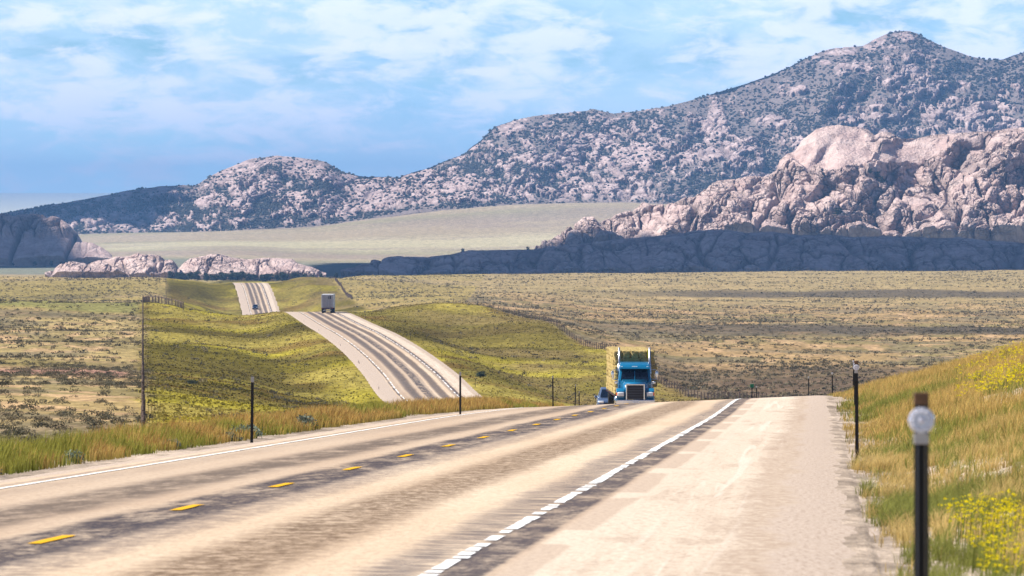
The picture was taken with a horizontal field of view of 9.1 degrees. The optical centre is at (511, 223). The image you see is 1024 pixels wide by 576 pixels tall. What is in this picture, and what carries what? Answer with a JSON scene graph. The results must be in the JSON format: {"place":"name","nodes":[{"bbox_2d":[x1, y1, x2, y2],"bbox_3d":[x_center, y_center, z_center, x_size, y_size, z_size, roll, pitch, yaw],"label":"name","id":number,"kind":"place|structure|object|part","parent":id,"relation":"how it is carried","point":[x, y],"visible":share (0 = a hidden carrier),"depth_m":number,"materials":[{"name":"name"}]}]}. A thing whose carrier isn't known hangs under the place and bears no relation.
{"place":"outdoors","nodes":[
{"label":"outdoors","id":0,"kind":"place"},
{"bbox_2d":[0,283,880,575],"bbox_3d":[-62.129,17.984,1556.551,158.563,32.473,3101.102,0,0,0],"label":"road","id":1,"kind":"structure","parent":0,"point":[742,487],"depth_m":76.75,"materials":[{"name":"beige asphalt"}]},
{"bbox_2d":[252,304,258,308],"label":"passenger car","id":2,"kind":"object","parent":1,"relation":"on","point":[255,306],"visible":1,"depth_m":2341.06,"materials":[{"name":"blue paint"}]},
{"bbox_2d":[30,405,618,542],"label":"yellow centre dashes","id":3,"kind":"object","parent":1,"relation":"on","point":[65,536],"visible":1,"depth_m":69.94,"materials":[{"name":"paint"}]},
{"bbox_2d":[321,294,334,312],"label":"box truck","id":4,"kind":"object","parent":1,"relation":"on","point":[327,301],"visible":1,"depth_m":1391.96,"materials":[{"name":"metal"}]},
{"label":"rear door","id":5,"kind":"part","parent":4,"relation":"part of","materials":[{"name":"grey metal"}]},
{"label":"rear door","id":6,"kind":"part","parent":4,"relation":"part of","materials":[{"name":"grey metal"}]},
{"bbox_2d":[0,289,744,575],"bbox_3d":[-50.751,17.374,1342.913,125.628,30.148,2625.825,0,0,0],"label":"white edge lines","id":7,"kind":"object","parent":1,"relation":"on","point":[448,563],"visible":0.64,"depth_m":83.88,"materials":[{"name":"paint"}]},
{"bbox_2d":[594,387,608,404],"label":"passenger car","id":8,"kind":"object","parent":1,"relation":"on","point":[602,397],"visible":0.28,"depth_m":447.17,"materials":[{"name":"blue metal"}]},
{"bbox_2d":[606,347,657,403],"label":"hay truck","id":9,"kind":"object","parent":1,"relation":"on","point":[634,378],"visible":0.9,"depth_m":411.70,"materials":[{"name":"teal paint"}]},
{"bbox_2d":[614,358,621,364],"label":"hay bale","id":10,"kind":"object","parent":9,"relation":"on","point":[615,361],"visible":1,"depth_m":414.79},
{"bbox_2d":[614,351,621,357],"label":"hay bale","id":11,"kind":"object","parent":10,"relation":"on","point":[615,354],"visible":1,"depth_m":414.79},
{"bbox_2d":[0,193,1023,575],"bbox_3d":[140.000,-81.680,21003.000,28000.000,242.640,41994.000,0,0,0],"label":"ground","id":12,"kind":"structure","parent":0,"point":[330,249],"depth_m":1516.54,"materials":[{"name":"beige soil"}]},
{"bbox_2d":[0,213,111,265],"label":"rock dome","id":13,"kind":"object","parent":12,"relation":"on","point":[29,239],"visible":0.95,"depth_m":5443.95,"materials":[{"name":"grey stone"}]},
{"bbox_2d":[62,449,84,463],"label":"sagebrush bush","id":14,"kind":"object","parent":12,"relation":"on","point":[71,454],"visible":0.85,"depth_m":103.92,"materials":[{"name":"green plant"}]},
{"bbox_2d":[45,253,179,278],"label":"rocks","id":15,"kind":"object","parent":12,"relation":"on","point":[142,265],"visible":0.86,"depth_m":3998.55,"materials":[{"name":"beige stone"}]},
{"bbox_2d":[141,296,145,429],"bbox_3d":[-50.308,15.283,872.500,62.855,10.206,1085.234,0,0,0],"label":"fence","id":16,"kind":"object","parent":12,"relation":"on","point":[143,411],"visible":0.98,"depth_m":531.45,"materials":[{"name":"brown wood"}]},
{"bbox_2d":[143,295,183,308],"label":"fence","id":17,"kind":"object","parent":12,"relation":"on","point":[147,298],"visible":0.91,"depth_m":1396.46,"materials":[{"name":"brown wood"}]},
{"bbox_2d":[167,271,175,278],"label":"juniper tree","id":18,"kind":"object","parent":12,"relation":"on","point":[169,275],"visible":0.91,"depth_m":3940.98,"materials":[{"name":"green plant"}]},
{"bbox_2d":[163,438,180,446],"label":"sagebrush bush","id":19,"kind":"object","parent":12,"relation":"on","point":[173,441],"visible":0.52,"depth_m":119.99,"materials":[{"name":"green plant"}]},
{"bbox_2d":[177,272,183,278],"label":"juniper tree","id":20,"kind":"object","parent":12,"relation":"on","point":[180,275],"visible":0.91,"depth_m":3907.21,"materials":[{"name":"green plant"}]},
{"bbox_2d":[186,271,192,279],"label":"juniper tree","id":21,"kind":"object","parent":12,"relation":"on","point":[189,273],"visible":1,"depth_m":3951.25,"materials":[{"name":"green plant"}]},
{"bbox_2d":[184,379,198,383],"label":"sagebrush bush","id":22,"kind":"object","parent":12,"relation":"on","point":[193,382],"visible":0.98,"depth_m":699.92,"materials":[{"name":"green plant"}]},
{"bbox_2d":[193,271,201,280],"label":"juniper tree","id":23,"kind":"object","parent":12,"relation":"on","point":[198,276],"visible":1,"depth_m":3925.63,"materials":[{"name":"green plant"}]},
{"bbox_2d":[203,275,210,280],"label":"juniper tree","id":24,"kind":"object","parent":12,"relation":"on","point":[207,277],"visible":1,"depth_m":3906.39,"materials":[{"name":"green plant"}]},
{"bbox_2d":[219,272,227,280],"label":"juniper tree","id":25,"kind":"object","parent":12,"relation":"on","point":[223,277],"visible":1,"depth_m":3950.74,"materials":[{"name":"green plant"}]},
{"bbox_2d":[218,431,242,440],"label":"sagebrush bush","id":26,"kind":"object","parent":12,"relation":"on","point":[232,438],"visible":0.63,"depth_m":131.98,"materials":[{"name":"green plant"}]},
{"bbox_2d":[226,273,235,279],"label":"juniper tree","id":27,"kind":"object","parent":12,"relation":"on","point":[230,276],"visible":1,"depth_m":3948.67,"materials":[{"name":"green plant"}]},
{"bbox_2d":[233,272,240,279],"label":"juniper tree","id":28,"kind":"object","parent":12,"relation":"on","point":[237,275],"visible":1,"depth_m":3953.43,"materials":[{"name":"green plant"}]},
{"bbox_2d":[239,270,246,279],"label":"juniper tree","id":29,"kind":"object","parent":12,"relation":"on","point":[242,273],"visible":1,"depth_m":3966.31,"materials":[{"name":"green plant"}]},
{"bbox_2d":[229,423,263,436],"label":"sagebrush bush","id":30,"kind":"object","parent":12,"relation":"on","point":[256,430],"visible":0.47,"depth_m":136.89,"materials":[{"name":"green plant"}]},
{"bbox_2d":[243,273,250,280],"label":"juniper tree","id":31,"kind":"object","parent":12,"relation":"on","point":[247,278],"visible":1,"depth_m":3940.68,"materials":[{"name":"green plant"}]},
{"bbox_2d":[250,377,253,442],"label":"delineator post","id":32,"kind":"object","parent":12,"relation":"on","point":[252,409],"visible":0.84,"depth_m":129.98,"materials":[{"name":"black metal"}]},
{"bbox_2d":[179,254,325,280],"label":"rocks","id":33,"kind":"object","parent":12,"relation":"on","point":[213,264],"visible":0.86,"depth_m":4052.72,"materials":[{"name":"beige stone"}]},
{"bbox_2d":[251,274,257,280],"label":"juniper tree","id":34,"kind":"object","parent":12,"relation":"on","point":[255,277],"visible":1,"depth_m":3930.34,"materials":[{"name":"green plant"}]},
{"bbox_2d":[258,274,267,281],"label":"juniper tree","id":35,"kind":"object","parent":12,"relation":"on","point":[262,278],"visible":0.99,"depth_m":3906.54,"materials":[{"name":"green plant"}]},
{"bbox_2d":[0,394,565,474],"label":"verge grass","id":36,"kind":"structure","parent":12,"relation":"on","point":[111,443],"depth_m":128.30,"materials":[{"name":"green plant"}]},
{"bbox_2d":[279,272,287,280],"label":"juniper tree","id":37,"kind":"object","parent":12,"relation":"on","point":[282,275],"visible":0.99,"depth_m":3908.89,"materials":[{"name":"green plant"}]},
{"bbox_2d":[290,272,298,278],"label":"juniper tree","id":38,"kind":"object","parent":12,"relation":"on","point":[295,274],"visible":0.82,"depth_m":3948.55,"materials":[{"name":"green plant"}]},
{"bbox_2d":[296,413,317,426],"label":"sagebrush bush","id":39,"kind":"object","parent":12,"relation":"on","point":[304,418],"visible":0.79,"depth_m":151.92,"materials":[{"name":"green plant"}]},
{"bbox_2d":[330,276,352,297],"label":"fence","id":40,"kind":"object","parent":12,"relation":"on","point":[343,289],"visible":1,"depth_m":2434.91,"materials":[{"name":"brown wood"}]},
{"bbox_2d":[135,302,718,424],"bbox_3d":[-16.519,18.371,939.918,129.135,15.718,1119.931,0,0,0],"label":"grass","id":41,"kind":"structure","parent":12,"relation":"on","point":[195,399],"depth_m":937.15,"materials":[{"name":"green plant"}]},
{"bbox_2d":[459,372,460,413],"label":"delineator post","id":42,"kind":"object","parent":12,"relation":"on","point":[459,392],"visible":0.81,"depth_m":191.98,"materials":[{"name":"black metal"}]},
{"bbox_2d":[475,371,486,376],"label":"sagebrush bush","id":43,"kind":"object","parent":12,"relation":"on","point":[481,374],"visible":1,"depth_m":904.91,"materials":[{"name":"green plant"}]},
{"bbox_2d":[453,298,543,320],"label":"fence","id":44,"kind":"object","parent":12,"relation":"on","point":[503,309],"visible":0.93,"depth_m":1380.14,"materials":[{"name":"brown wood"}]},
{"bbox_2d":[0,269,1023,445],"bbox_3d":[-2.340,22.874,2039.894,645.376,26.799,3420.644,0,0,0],"label":"sagebrush","id":45,"kind":"object","parent":12,"relation":"on","point":[24,372],"visible":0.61,"depth_m":1282.59,"materials":[{"name":"green plant"}]},
{"bbox_2d":[552,376,553,405],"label":"delineator post","id":46,"kind":"object","parent":12,"relation":"on","point":[552,393],"visible":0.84,"depth_m":284.98,"materials":[{"name":"black metal"}]},
{"bbox_2d":[545,316,813,399],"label":"fence","id":47,"kind":"object","parent":12,"relation":"on","point":[581,340],"visible":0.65,"depth_m":995.22,"materials":[{"name":"brown wood"}]},
{"bbox_2d":[341,230,1023,277],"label":"rock shelf","id":48,"kind":"object","parent":12,"relation":"on","point":[711,251],"visible":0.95,"depth_m":4391.04,"materials":[{"name":"grey stone"}]},
{"bbox_2d":[750,384,753,397],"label":"marker sign","id":49,"kind":"object","parent":12,"relation":"on","point":[751,385],"visible":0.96,"depth_m":451.98,"materials":[{"name":"green metal"}]},
{"bbox_2d":[534,125,1023,248],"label":"rock outcrop","id":50,"kind":"object","parent":12,"relation":"on","point":[967,185],"visible":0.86,"depth_m":4810.49,"materials":[{"name":"beige stone"}]},
{"bbox_2d":[833,207,842,214],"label":"juniper tree","id":51,"kind":"object","parent":50,"relation":"on","point":[839,211],"visible":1,"depth_m":4757.06,"materials":[{"name":"green plant"}]},
{"bbox_2d":[853,364,854,405],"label":"delineator post","id":52,"kind":"object","parent":12,"relation":"on","point":[854,386],"visible":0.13,"depth_m":204.98,"materials":[{"name":"black metal"}]},
{"bbox_2d":[853,361,859,458],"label":"delineator post","id":53,"kind":"object","parent":12,"relation":"on","point":[856,367],"visible":0.97,"depth_m":109.98,"materials":[{"name":"black metal"}]},
{"bbox_2d":[908,392,934,575],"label":"delineator post","id":54,"kind":"object","parent":12,"relation":"on","point":[921,420],"visible":1,"depth_m":25.98,"materials":[{"name":"black metal"}]},
{"bbox_2d":[827,340,1023,575],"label":"verge grass","id":55,"kind":"structure","parent":12,"relation":"on","point":[887,404],"depth_m":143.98,"materials":[{"name":"green plant"}]},
{"bbox_2d":[939,339,1023,575],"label":"yellow wildflowers","id":56,"kind":"object","parent":12,"relation":"on","point":[993,566],"visible":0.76,"depth_m":58.25,"materials":[{"name":"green plant"}]},
{"bbox_2d":[0,0,1023,192],"label":"sky","id":57,"kind":"structure","parent":0,"point":[97,96],"materials":[{"name":"blue"}]},
{"bbox_2d":[7,31,1023,234],"bbox_3d":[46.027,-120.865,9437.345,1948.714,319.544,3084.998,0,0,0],"label":"mountain","id":58,"kind":"structure","parent":0,"point":[873,109],"depth_m":8578.33,"materials":[{"name":"stone"}]},
{"bbox_2d":[1,30,1023,233],"bbox_3d":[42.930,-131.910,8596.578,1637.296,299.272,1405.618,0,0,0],"label":"juniper woodland","id":59,"kind":"object","parent":58,"relation":"on","point":[468,167],"visible":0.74,"depth_m":8541.48,"materials":[{"name":"green plant"}]},
{"bbox_2d":[622,358,639,360],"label":"hay bale","id":60,"kind":"object","parent":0,"point":[630,359],"visible":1,"depth_m":414.83},
{"bbox_2d":[622,350,629,357],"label":"hay bale","id":61,"kind":"object","parent":60,"relation":"on","point":[625,353],"visible":1,"depth_m":414.79},
{"bbox_2d":[631,350,638,357],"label":"hay bale","id":62,"kind":"object","parent":60,"relation":"on","point":[634,354],"visible":1,"depth_m":414.80},
{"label":"hay bale","id":63,"kind":"object","parent":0,"visible":0},
{"bbox_2d":[651,365,656,372],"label":"hay bale","id":64,"kind":"object","parent":63,"relation":"on","point":[654,367],"visible":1,"depth_m":414.83},
{"bbox_2d":[640,358,654,364],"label":"hay bale","id":65,"kind":"object","parent":64,"relation":"on","point":[652,361],"visible":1,"depth_m":414.83},
{"bbox_2d":[638,350,645,357],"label":"hay bale","id":66,"kind":"object","parent":65,"relation":"on","point":[641,353],"visible":1,"depth_m":414.83},
{"bbox_2d":[646,350,653,357],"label":"hay bale","id":67,"kind":"object","parent":65,"relation":"on","point":[651,354],"visible":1,"depth_m":414.86}
]}

